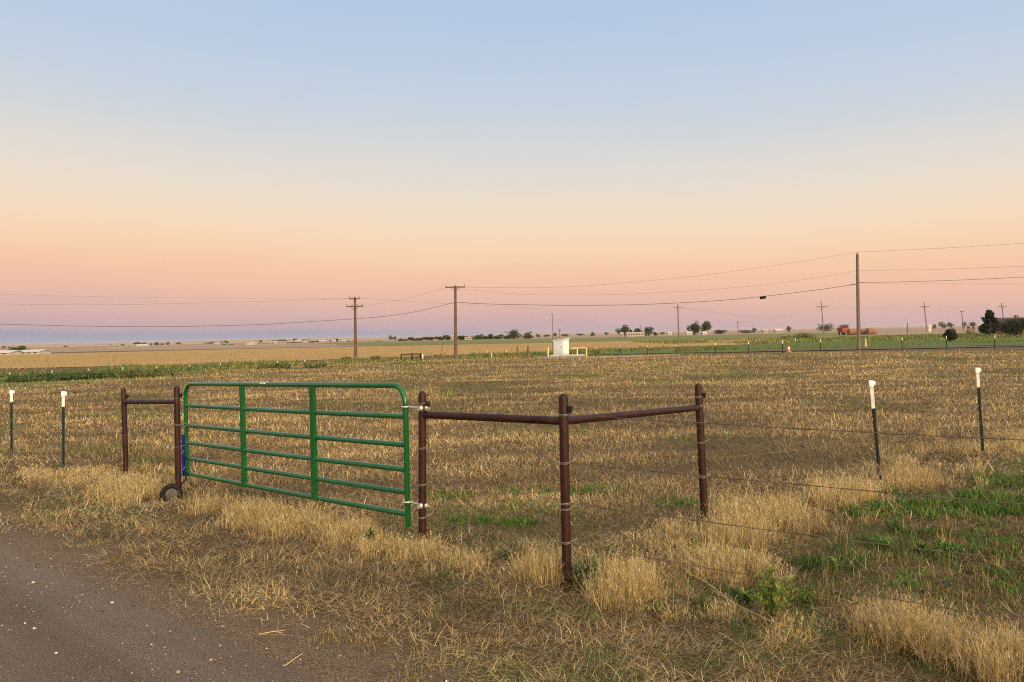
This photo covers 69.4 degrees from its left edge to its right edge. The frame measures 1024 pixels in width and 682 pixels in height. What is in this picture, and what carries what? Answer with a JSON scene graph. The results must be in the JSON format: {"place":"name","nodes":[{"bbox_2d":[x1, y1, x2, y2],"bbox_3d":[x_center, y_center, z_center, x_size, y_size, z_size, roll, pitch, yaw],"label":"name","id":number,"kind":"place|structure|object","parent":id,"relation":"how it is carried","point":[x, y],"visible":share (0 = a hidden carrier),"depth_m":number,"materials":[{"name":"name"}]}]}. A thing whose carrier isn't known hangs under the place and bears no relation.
{"place":"outdoors","nodes":[
{"label":"outdoors","id":0,"kind":"place"},
{"bbox_2d":[47,345,344,351],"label":"ploughed field","id":1,"kind":"structure","parent":0,"point":[151,348],"depth_m":212.46,"materials":[{"name":"soil"}]},
{"bbox_2d":[0,512,477,681],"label":"gravel road","id":2,"kind":"structure","parent":0,"point":[23,640],"depth_m":4.50,"materials":[{"name":"gravel"}]},
{"bbox_2d":[0,335,584,347],"bbox_3d":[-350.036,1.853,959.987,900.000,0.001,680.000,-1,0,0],"label":"pale field","id":3,"kind":"structure","parent":0,"point":[205,343],"depth_m":913.73,"materials":[{"name":"plant"}]},
{"bbox_2d":[209,359,483,370],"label":"ditch bank","id":4,"kind":"structure","parent":0,"point":[389,363],"depth_m":52.64,"materials":[{"name":"plant"}]},
{"bbox_2d":[256,362,290,368],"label":"bush","id":5,"kind":"object","parent":4,"relation":"on","point":[274,366],"visible":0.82,"depth_m":46.47,"materials":[{"name":"green plant"}]},
{"bbox_2d":[0,336,834,368],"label":"golden field","id":6,"kind":"structure","parent":0,"point":[336,350],"depth_m":98.44,"materials":[{"name":"plant"}]},
{"bbox_2d":[0,350,22,354],"bbox_3d":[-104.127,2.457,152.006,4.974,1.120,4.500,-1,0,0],"label":"farm building","id":7,"kind":"structure","parent":6,"relation":"on","point":[6,352],"depth_m":150.78,"materials":[{"name":"white"}]},
{"bbox_2d":[674,304,681,342],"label":"utility pole","id":8,"kind":"object","parent":6,"relation":"on","point":[677,307],"visible":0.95,"depth_m":111.90,"materials":[{"name":"brown wood"}]},
{"bbox_2d":[778,332,812,338],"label":"bush","id":9,"kind":"object","parent":6,"relation":"on","point":[800,335],"visible":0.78,"depth_m":131.44,"materials":[{"name":"green plant"}]},
{"bbox_2d":[0,325,979,346],"bbox_3d":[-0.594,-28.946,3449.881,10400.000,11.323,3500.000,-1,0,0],"label":"hills","id":10,"kind":"structure","parent":0,"point":[257,340],"depth_m":3823.03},
{"bbox_2d":[0,326,980,352],"bbox_3d":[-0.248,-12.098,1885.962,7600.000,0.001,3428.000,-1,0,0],"label":"farmland","id":11,"kind":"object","parent":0,"point":[901,331],"visible":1,"depth_m":418.41,"materials":[{"name":"plant"}]},
{"bbox_2d":[109,345,123,347],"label":"farm building","id":12,"kind":"structure","parent":11,"relation":"on","point":[116,346],"depth_m":328.00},
{"bbox_2d":[471,334,483,339],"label":"tree","id":13,"kind":"object","parent":11,"relation":"on","point":[479,337],"visible":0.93,"depth_m":398.89,"materials":[{"name":"green plant"}]},
{"bbox_2d":[505,329,521,338],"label":"tree","id":14,"kind":"object","parent":11,"relation":"on","point":[513,334],"visible":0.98,"depth_m":398.19,"materials":[{"name":"green plant"}]},
{"bbox_2d":[522,331,533,338],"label":"tree","id":15,"kind":"object","parent":11,"relation":"on","point":[527,335],"visible":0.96,"depth_m":398.63,"materials":[{"name":"green plant"}]},
{"bbox_2d":[615,324,630,335],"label":"tree","id":16,"kind":"object","parent":11,"relation":"on","point":[625,329],"visible":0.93,"depth_m":419.14,"materials":[{"name":"green plant"}]},
{"bbox_2d":[626,332,644,336],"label":"farm building","id":17,"kind":"structure","parent":11,"relation":"on","point":[634,333],"depth_m":397.66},
{"bbox_2d":[644,326,653,335],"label":"tree","id":18,"kind":"object","parent":11,"relation":"on","point":[647,331],"visible":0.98,"depth_m":419.21,"materials":[{"name":"green plant"}]},
{"bbox_2d":[686,321,700,334],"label":"tree","id":19,"kind":"object","parent":11,"relation":"on","point":[694,328],"visible":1,"depth_m":398.60,"materials":[{"name":"green plant"}]},
{"bbox_2d":[700,321,711,333],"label":"tree","id":20,"kind":"object","parent":11,"relation":"on","point":[706,327],"visible":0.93,"depth_m":403.37,"materials":[{"name":"green plant"}]},
{"bbox_2d":[714,330,727,333],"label":"hedge","id":21,"kind":"object","parent":11,"relation":"on","point":[719,331],"visible":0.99,"depth_m":429.06,"materials":[{"name":"green plant"}]},
{"bbox_2d":[816,323,835,330],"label":"hedge","id":22,"kind":"object","parent":11,"relation":"on","point":[827,327],"visible":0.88,"depth_m":617.83,"materials":[{"name":"green plant"}]},
{"bbox_2d":[866,328,873,334],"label":"hay bale","id":23,"kind":"object","parent":11,"relation":"on","point":[869,331],"visible":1,"depth_m":208.74},
{"bbox_2d":[0,340,1023,681],"bbox_3d":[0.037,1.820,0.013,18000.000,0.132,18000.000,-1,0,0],"label":"ground","id":24,"kind":"structure","parent":0,"point":[148,592],"depth_m":7.22,"materials":[{"name":"soil"}]},
{"bbox_2d":[10,390,14,452],"bbox_3d":[-8.393,1.453,12.420,0.093,1.257,0.056,-1,0,-14],"label":"fence post","id":25,"kind":"object","parent":24,"relation":"on","point":[12,392],"visible":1,"depth_m":12.41,"materials":[{"name":"metal"}]},
{"bbox_2d":[16,345,28,350],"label":"tree","id":26,"kind":"object","parent":24,"relation":"on","point":[23,347],"visible":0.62,"depth_m":157.62,"materials":[{"name":"green plant"}]},
{"bbox_2d":[21,349,51,353],"bbox_3d":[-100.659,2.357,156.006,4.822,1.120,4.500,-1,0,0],"label":"farm building","id":27,"kind":"structure","parent":24,"relation":"on","point":[41,351],"depth_m":154.69,"materials":[{"name":"white"}]},
{"bbox_2d":[61,391,66,469],"bbox_3d":[-6.421,1.388,10.605,0.095,1.333,0.054,-1,0,-12],"label":"fence post","id":28,"kind":"object","parent":24,"relation":"on","point":[63,394],"visible":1,"depth_m":10.59,"materials":[{"name":"metal"}]},
{"bbox_2d":[0,400,118,407],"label":"barbed wire","id":29,"kind":"object","parent":28,"relation":"attached to","point":[52,406],"visible":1,"depth_m":10.99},
{"bbox_2d":[1,416,121,426],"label":"barbed wire","id":30,"kind":"object","parent":28,"relation":"attached to","point":[52,425],"visible":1,"depth_m":11.08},
{"bbox_2d":[0,372,185,388],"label":"lush strip","id":31,"kind":"object","parent":24,"relation":"on","point":[41,382],"visible":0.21,"depth_m":35.28,"materials":[{"name":"green plant"}]},
{"bbox_2d":[5,373,62,382],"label":"bush","id":32,"kind":"object","parent":31,"relation":"on","point":[43,377],"visible":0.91,"depth_m":36.50,"materials":[{"name":"green plant"}]},
{"bbox_2d":[59,371,101,379],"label":"bush","id":33,"kind":"object","parent":31,"relation":"on","point":[82,376],"visible":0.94,"depth_m":37.43,"materials":[{"name":"green plant"}]},
{"bbox_2d":[96,372,117,378],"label":"bush","id":34,"kind":"object","parent":31,"relation":"on","point":[106,375],"visible":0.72,"depth_m":38.33,"materials":[{"name":"green plant"}]},
{"bbox_2d":[117,369,174,377],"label":"bush","id":35,"kind":"object","parent":31,"relation":"on","point":[140,374],"visible":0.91,"depth_m":38.55,"materials":[{"name":"green plant"}]},
{"bbox_2d":[67,442,157,454],"bbox_3d":[-6.828,1.818,12.605,1.476,0.122,1.308,-1,0,0],"label":"green tuft","id":36,"kind":"object","parent":24,"relation":"on","point":[105,447],"visible":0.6,"depth_m":12.56,"materials":[{"name":"green plant"}]},
{"bbox_2d":[128,454,174,463],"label":"green tuft","id":37,"kind":"object","parent":24,"relation":"on","point":[160,459],"visible":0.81,"depth_m":11.24,"materials":[{"name":"green plant"}]},
{"bbox_2d":[121,386,184,487],"bbox_3d":[-4.611,1.308,9.456,0.117,1.536,2.018,-2,1,-45],"label":"pipe brace","id":38,"kind":"object","parent":24,"relation":"on","point":[175,401],"visible":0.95,"depth_m":8.92,"materials":[{"name":"metal"}]},
{"bbox_2d":[305,362,326,367],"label":"bush","id":39,"kind":"object","parent":24,"relation":"on","point":[317,365],"visible":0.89,"depth_m":47.08,"materials":[{"name":"green plant"}]},
{"bbox_2d":[346,296,362,357],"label":"utility pole","id":40,"kind":"object","parent":24,"relation":"on","point":[355,332],"visible":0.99,"depth_m":64.86,"materials":[{"name":"brown wood"}]},
{"bbox_2d":[33,298,348,304],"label":"power line","id":41,"kind":"object","parent":40,"relation":"attached to","point":[175,303],"visible":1,"depth_m":62.73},
{"bbox_2d":[363,528,375,539],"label":"leafy weed","id":42,"kind":"object","parent":24,"relation":"on","point":[369,531],"visible":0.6,"depth_m":6.42,"materials":[{"name":"green plant"}]},
{"bbox_2d":[401,353,421,360],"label":"pipe brace","id":43,"kind":"object","parent":24,"relation":"on","point":[412,354],"visible":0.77,"depth_m":55.72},
{"bbox_2d":[426,487,479,500],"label":"green tuft","id":44,"kind":"object","parent":24,"relation":"on","point":[442,493],"visible":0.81,"depth_m":8.32,"materials":[{"name":"green plant"}]},
{"bbox_2d":[445,284,464,357],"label":"utility pole","id":45,"kind":"object","parent":24,"relation":"on","point":[455,320],"visible":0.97,"depth_m":63.48,"materials":[{"name":"brown wood"}]},
{"bbox_2d":[7,303,450,326],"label":"power line","id":46,"kind":"object","parent":45,"relation":"attached to","point":[221,325],"visible":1,"depth_m":60.38,"materials":[{"name":"metal"}]},
{"bbox_2d":[456,271,854,294],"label":"power line","id":47,"kind":"object","parent":45,"relation":"attached to","point":[664,292],"visible":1,"depth_m":63.09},
{"bbox_2d":[460,284,855,305],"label":"power line","id":48,"kind":"object","parent":45,"relation":"attached to","point":[661,303],"visible":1,"depth_m":63.14,"materials":[{"name":"metal"}]},
{"bbox_2d":[444,512,491,527],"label":"green tuft","id":49,"kind":"object","parent":24,"relation":"on","point":[481,520],"visible":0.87,"depth_m":7.16,"materials":[{"name":"green plant"}]},
{"bbox_2d":[497,546,514,561],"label":"leafy weed","id":50,"kind":"object","parent":24,"relation":"on","point":[503,555],"visible":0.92,"depth_m":5.91,"materials":[{"name":"green plant"}]},
{"bbox_2d":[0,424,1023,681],"bbox_3d":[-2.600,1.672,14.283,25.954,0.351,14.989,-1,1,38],"label":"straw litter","id":51,"kind":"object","parent":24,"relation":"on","point":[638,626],"visible":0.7,"depth_m":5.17,"materials":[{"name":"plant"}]},
{"bbox_2d":[0,339,1023,681],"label":"dry grass","id":52,"kind":"structure","parent":24,"relation":"on","point":[258,515],"depth_m":6.66,"materials":[{"name":"plant"}]},
{"bbox_2d":[681,549,777,623],"bbox_3d":[1.310,1.585,4.865,0.253,0.212,1.041,-1,0,-17],"label":"dry branch","id":53,"kind":"object","parent":52,"relation":"on","point":[693,559],"visible":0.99,"depth_m":4.82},
{"bbox_2d":[0,332,1023,681],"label":"green grass","id":54,"kind":"structure","parent":24,"relation":"on","point":[978,508],"depth_m":7.12,"materials":[{"name":"green plant"}]},
{"bbox_2d":[491,512,540,528],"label":"green tuft","id":55,"kind":"object","parent":24,"relation":"on","point":[498,522],"visible":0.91,"depth_m":7.06,"materials":[{"name":"green plant"}]},
{"bbox_2d":[487,482,554,496],"bbox_3d":[0.099,1.708,8.556,0.858,0.138,0.593,-1,0,0],"label":"green tuft","id":56,"kind":"object","parent":24,"relation":"on","point":[518,489],"visible":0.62,"depth_m":8.51,"materials":[{"name":"green plant"}]},
{"bbox_2d":[498,533,587,589],"bbox_3d":[0.213,1.603,5.409,0.740,0.370,0.712,-1,0,0],"label":"grass tuft","id":57,"kind":"object","parent":24,"relation":"on","point":[536,567],"visible":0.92,"depth_m":5.42,"materials":[{"name":"plant"}]},
{"bbox_2d":[418,383,710,588],"bbox_3d":[0.543,1.178,6.694,1.637,1.626,2.366,-1,1,40],"label":"corner brace","id":58,"kind":"object","parent":24,"relation":"on","point":[564,420],"visible":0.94,"depth_m":5.94,"materials":[{"name":"metal"}]},
{"bbox_2d":[160,382,429,526],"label":"farm gate","id":59,"kind":"structure","parent":58,"relation":"attached to","point":[169,491],"depth_m":7.43,"materials":[{"name":"green metal"}]},
{"bbox_2d":[427,418,428,480],"bbox_3d":[-0.714,0.926,6.322,0.012,0.550,0.007,-1,0,0],"label":"wire stay","id":60,"kind":"object","parent":58,"relation":"hanging from","point":[428,451],"visible":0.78,"depth_m":6.32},
{"bbox_2d":[427,479,559,500],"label":"barbed wire","id":61,"kind":"object","parent":58,"relation":"attached to","point":[498,490],"visible":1,"depth_m":5.74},
{"bbox_2d":[427,444,559,458],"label":"barbed wire","id":62,"kind":"object","parent":58,"relation":"attached to","point":[497,452],"visible":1,"depth_m":5.77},
{"bbox_2d":[430,517,560,544],"bbox_3d":[-0.188,1.491,5.863,1.477,0.045,0.026,-1,1,42],"label":"barbed wire","id":63,"kind":"object","parent":58,"relation":"attached to","point":[556,542],"visible":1,"depth_m":5.78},
{"bbox_2d":[569,428,697,458],"bbox_3d":[1.106,0.844,6.220,0.026,0.042,2.206,-1,1,39],"label":"barbed wire","id":64,"kind":"object","parent":58,"relation":"attached to","point":[630,444],"visible":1,"depth_m":6.08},
{"bbox_2d":[572,458,697,498],"bbox_3d":[1.117,1.134,6.223,0.026,0.031,2.215,-1,1,39],"label":"barbed wire","id":65,"kind":"object","parent":58,"relation":"attached to","point":[633,479],"visible":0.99,"depth_m":6.10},
{"bbox_2d":[573,489,700,542],"bbox_3d":[1.126,1.444,6.224,0.026,0.040,2.217,-1,1,40],"label":"barbed wire","id":66,"kind":"object","parent":58,"relation":"attached to","point":[634,517],"visible":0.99,"depth_m":6.01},
{"bbox_2d":[569,414,1023,440],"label":"barbed wire","id":67,"kind":"object","parent":58,"relation":"attached to","point":[865,431],"visible":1,"depth_m":4.36,"materials":[{"name":"metal"}]},
{"bbox_2d":[571,503,1023,562],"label":"barbed wire","id":68,"kind":"object","parent":58,"relation":"attached to","point":[731,525],"visible":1,"depth_m":4.38,"materials":[{"name":"metal"}]},
{"bbox_2d":[571,543,1023,620],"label":"barbed wire","id":69,"kind":"object","parent":58,"relation":"attached to","point":[843,590],"visible":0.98,"depth_m":4.37,"materials":[{"name":"metal"}]},
{"bbox_2d":[571,463,1023,504],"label":"barbed wire","id":70,"kind":"object","parent":58,"relation":"attached to","point":[773,482],"visible":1,"depth_m":4.39,"materials":[{"name":"metal"}]},
{"bbox_2d":[568,564,595,591],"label":"leafy weed","id":71,"kind":"object","parent":24,"relation":"on","point":[581,575],"visible":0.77,"depth_m":5.24,"materials":[{"name":"green plant"}]},
{"bbox_2d":[559,482,623,496],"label":"green tuft","id":72,"kind":"object","parent":24,"relation":"on","point":[582,491],"visible":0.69,"depth_m":8.53,"materials":[{"name":"green plant"}]},
{"bbox_2d":[549,545,688,612],"bbox_3d":[0.745,1.552,4.961,0.935,0.478,0.866,-1,0,-11],"label":"grass tuft","id":73,"kind":"object","parent":24,"relation":"on","point":[621,583],"visible":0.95,"depth_m":4.93,"materials":[{"name":"plant"}]},
{"bbox_2d":[651,492,710,507],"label":"green tuft","id":74,"kind":"object","parent":24,"relation":"on","point":[681,503],"visible":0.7,"depth_m":7.77,"materials":[{"name":"green plant"}]},
{"bbox_2d":[686,539,699,556],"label":"leafy weed","id":75,"kind":"object","parent":24,"relation":"on","point":[696,544],"visible":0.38,"depth_m":5.89,"materials":[{"name":"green plant"}]},
{"bbox_2d":[723,585,758,606],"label":"leafy weed","id":76,"kind":"object","parent":24,"relation":"on","point":[738,593],"visible":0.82,"depth_m":4.86,"materials":[{"name":"green plant"}]},
{"bbox_2d":[735,567,798,618],"bbox_3d":[1.577,1.570,4.613,0.391,0.334,0.302,-1,0,32],"label":"leafy weed","id":77,"kind":"object","parent":24,"relation":"on","point":[767,594],"visible":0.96,"depth_m":4.59,"materials":[{"name":"green plant"}]},
{"bbox_2d":[789,583,818,610],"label":"leafy weed","id":78,"kind":"object","parent":24,"relation":"on","point":[805,600],"visible":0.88,"depth_m":4.73,"materials":[{"name":"green plant"}]},
{"bbox_2d":[820,552,837,578],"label":"leafy weed","id":79,"kind":"object","parent":24,"relation":"on","point":[834,564],"visible":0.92,"depth_m":5.34,"materials":[{"name":"green plant"}]},
{"bbox_2d":[856,252,860,349],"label":"utility pole","id":80,"kind":"object","parent":24,"relation":"on","point":[858,306],"visible":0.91,"depth_m":62.65,"materials":[{"name":"brown wood"}]},
{"bbox_2d":[483,252,856,287],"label":"power line","id":81,"kind":"object","parent":80,"relation":"attached to","point":[651,280],"visible":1,"depth_m":63.16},
{"bbox_2d":[859,266,1019,270],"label":"power line","id":82,"kind":"object","parent":80,"relation":"attached to","point":[930,269],"visible":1,"depth_m":60.63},
{"bbox_2d":[864,277,1018,282],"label":"power line","id":83,"kind":"object","parent":80,"relation":"attached to","point":[944,280],"visible":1,"depth_m":60.27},
{"bbox_2d":[869,380,881,482],"bbox_3d":[4.221,1.153,8.584,0.143,1.397,0.062,-1,0,0],"label":"fence post","id":84,"kind":"object","parent":24,"relation":"on","point":[872,383],"visible":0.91,"depth_m":8.57,"materials":[{"name":"metal"}]},
{"bbox_2d":[709,398,1021,430],"bbox_3d":[5.469,0.844,9.539,8.766,0.183,0.145,-1,1,-35],"label":"barbed wire","id":85,"kind":"object","parent":84,"relation":"attached to","point":[864,419],"visible":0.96,"depth_m":8.47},
{"bbox_2d":[710,415,1020,458],"bbox_3d":[5.480,1.111,9.539,8.760,0.149,0.154,-1,1,-35],"label":"barbed wire","id":86,"kind":"object","parent":84,"relation":"attached to","point":[861,443],"visible":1,"depth_m":8.33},
{"bbox_2d":[712,432,1019,487],"bbox_3d":[5.492,1.372,9.538,8.754,0.127,0.154,-1,1,-35],"label":"barbed wire","id":87,"kind":"object","parent":84,"relation":"attached to","point":[869,465],"visible":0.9,"depth_m":8.42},
{"bbox_2d":[720,383,1020,404],"bbox_3d":[5.459,0.610,9.540,8.772,0.193,0.140,-1,1,-35],"label":"barbed wire","id":88,"kind":"object","parent":84,"relation":"attached to","point":[869,400],"visible":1,"depth_m":8.56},
{"bbox_2d":[869,532,892,550],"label":"leafy weed","id":89,"kind":"object","parent":24,"relation":"on","point":[879,540],"visible":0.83,"depth_m":5.95,"materials":[{"name":"green plant"}]},
{"bbox_2d":[829,582,944,654],"bbox_3d":[2.207,1.543,4.266,0.728,0.401,0.684,-1,0,0],"label":"grass tuft","id":90,"kind":"object","parent":24,"relation":"on","point":[861,621],"visible":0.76,"depth_m":4.26,"materials":[{"name":"plant"}]},
{"bbox_2d":[883,517,899,532],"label":"leafy weed","id":91,"kind":"object","parent":24,"relation":"on","point":[891,524],"visible":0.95,"depth_m":6.50,"materials":[{"name":"green plant"}]},
{"bbox_2d":[914,540,940,557],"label":"leafy weed","id":92,"kind":"object","parent":24,"relation":"on","point":[923,545],"visible":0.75,"depth_m":5.80,"materials":[{"name":"green plant"}]},
{"bbox_2d":[863,589,1015,671],"bbox_3d":[2.349,1.565,4.099,0.742,0.382,0.857,-1,0,-29],"label":"grass tuft","id":93,"kind":"object","parent":24,"relation":"on","point":[930,647],"visible":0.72,"depth_m":4.07,"materials":[{"name":"plant"}]},
{"bbox_2d":[938,540,964,554],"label":"leafy weed","id":94,"kind":"object","parent":24,"relation":"on","point":[948,546],"visible":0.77,"depth_m":5.81,"materials":[{"name":"green plant"}]},
{"bbox_2d":[922,604,1023,681],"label":"grass tuft","id":95,"kind":"object","parent":24,"relation":"on","point":[1013,654],"visible":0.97,"depth_m":3.85,"materials":[{"name":"plant"}]},
{"bbox_2d":[975,368,984,455],"bbox_3d":[6.498,1.080,10.266,0.116,1.424,0.062,-1,0,0],"label":"fence post","id":96,"kind":"object","parent":24,"relation":"on","point":[977,371],"visible":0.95,"depth_m":10.25,"materials":[{"name":"metal"}]},
{"bbox_2d":[979,315,1023,334],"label":"brick house","id":97,"kind":"structure","parent":24,"relation":"on","point":[1002,321],"depth_m":134.10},
{"bbox_2d":[0,349,1023,570],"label":"stubble grass","id":98,"kind":"structure","parent":0,"point":[577,377],"depth_m":15.20,"materials":[{"name":"plant"}]},
{"bbox_2d":[0,0,1023,344],"label":"sky","id":99,"kind":"structure","parent":0,"point":[201,155],"materials":[{"name":"blue"}]},
{"bbox_2d":[496,354,679,358],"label":"dirt track","id":100,"kind":"structure","parent":0,"point":[597,356],"depth_m":58.28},
{"bbox_2d":[571,347,586,355],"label":"pipe barrier","id":101,"kind":"object","parent":100,"relation":"on","point":[580,348],"visible":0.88,"depth_m":59.40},
{"bbox_2d":[323,332,854,345],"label":"green crop field","id":102,"kind":"structure","parent":0,"point":[513,341],"depth_m":233.57,"materials":[{"name":"plant"}]},
{"bbox_2d":[816,301,826,332],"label":"utility pole","id":103,"kind":"object","parent":102,"relation":"on","point":[821,306],"visible":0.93,"depth_m":299.78,"materials":[{"name":"brown wood"}]},
{"bbox_2d":[837,328,848,334],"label":"farm wagon","id":104,"kind":"object","parent":102,"relation":"on","point":[842,330],"visible":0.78,"depth_m":213.76,"materials":[{"name":"metal"}]},
{"bbox_2d":[847,329,854,334],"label":"hay bale","id":105,"kind":"object","parent":102,"relation":"on","point":[850,331],"visible":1,"depth_m":207.36},
{"bbox_2d":[530,333,1023,355],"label":"yard grass","id":106,"kind":"structure","parent":0,"point":[942,343],"depth_m":77.27,"materials":[{"name":"plant"}]},
{"bbox_2d":[549,338,584,355],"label":"utility cabinet","id":107,"kind":"object","parent":106,"relation":"on","point":[560,347],"visible":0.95,"depth_m":61.87,"materials":[{"name":"metal"}]},
{"bbox_2d":[942,328,958,341],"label":"shrub","id":108,"kind":"object","parent":106,"relation":"on","point":[950,334],"visible":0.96,"depth_m":85.69,"materials":[{"name":"green plant"}]},
{"bbox_2d":[978,310,999,336],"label":"pine tree","id":109,"kind":"object","parent":106,"relation":"on","point":[989,318],"visible":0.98,"depth_m":117.72,"materials":[{"name":"green plant"}]},
{"bbox_2d":[998,317,1023,334],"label":"shrub","id":110,"kind":"object","parent":106,"relation":"on","point":[1012,326],"visible":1,"depth_m":111.29,"materials":[{"name":"green plant"}]},
{"bbox_2d":[736,345,1023,351],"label":"road","id":111,"kind":"structure","parent":0,"point":[884,348],"depth_m":63.31,"materials":[{"name":"asphalt"}]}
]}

